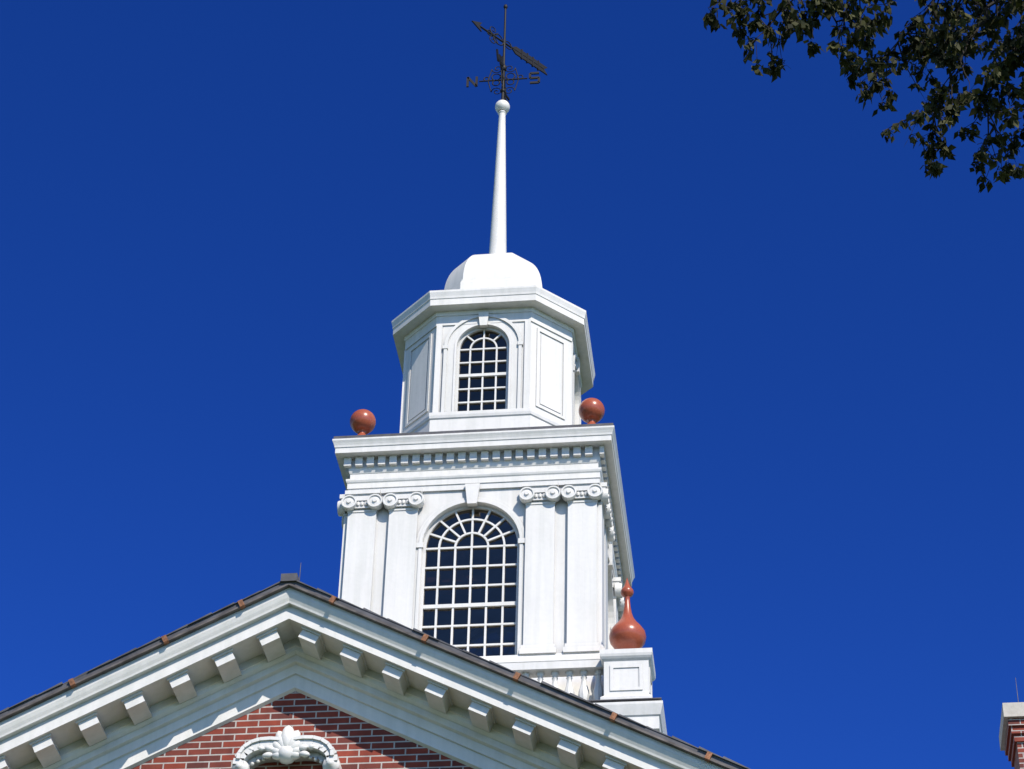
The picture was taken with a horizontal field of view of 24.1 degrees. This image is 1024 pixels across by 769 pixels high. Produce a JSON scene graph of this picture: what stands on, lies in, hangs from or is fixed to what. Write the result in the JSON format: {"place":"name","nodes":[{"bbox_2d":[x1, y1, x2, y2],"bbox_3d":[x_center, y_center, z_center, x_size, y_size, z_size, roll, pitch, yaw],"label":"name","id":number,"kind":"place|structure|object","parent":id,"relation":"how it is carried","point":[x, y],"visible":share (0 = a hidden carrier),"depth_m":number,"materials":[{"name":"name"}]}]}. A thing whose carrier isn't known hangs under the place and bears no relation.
{"place":"outdoors","nodes":[
{"label":"outdoors","id":0,"kind":"place"},
{"bbox_2d":[0,564,1023,768],"bbox_3d":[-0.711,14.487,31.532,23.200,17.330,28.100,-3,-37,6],"label":"building","id":1,"kind":"structure","parent":0,"point":[356,687],"depth_m":23.16,"materials":[{"name":"brick"}]},
{"bbox_2d":[232,725,341,768],"bbox_3d":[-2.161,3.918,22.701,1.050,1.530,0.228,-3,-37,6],"label":"molding","id":2,"kind":"structure","parent":1,"relation":"attached to","point":[288,744],"depth_m":22.94,"materials":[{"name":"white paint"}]},
{"bbox_2d":[332,100,666,734],"bbox_3d":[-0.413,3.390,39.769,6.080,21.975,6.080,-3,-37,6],"label":"tower","id":3,"kind":"structure","parent":1,"relation":"on","point":[481,509],"depth_m":38.52,"materials":[{"name":"white paint"}]},
{"bbox_2d":[350,398,645,648],"bbox_3d":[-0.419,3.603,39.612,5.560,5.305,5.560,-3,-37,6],"label":"finials","id":4,"kind":"object","parent":3,"relation":"on","point":[627,631],"visible":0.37,"depth_m":36.43,"materials":[{"name":"orange"}]},
{"bbox_2d":[466,4,546,102],"bbox_3d":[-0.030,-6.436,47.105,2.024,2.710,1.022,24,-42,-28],"label":"weathervane","id":5,"kind":"object","parent":3,"relation":"on","point":[527,58],"visible":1,"depth_m":46.80,"materials":[{"name":"metal"}]},
{"bbox_2d":[0,0,1023,768],"label":"sky","id":6,"kind":"structure","parent":0,"point":[218,218],"materials":[{"name":"blue"}]},
{"bbox_2d":[703,0,1023,192],"bbox_3d":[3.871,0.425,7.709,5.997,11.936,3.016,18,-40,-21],"label":"tree","id":7,"kind":"object","parent":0,"point":[954,46],"visible":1,"depth_m":8.95,"materials":[{"name":"green plant"}]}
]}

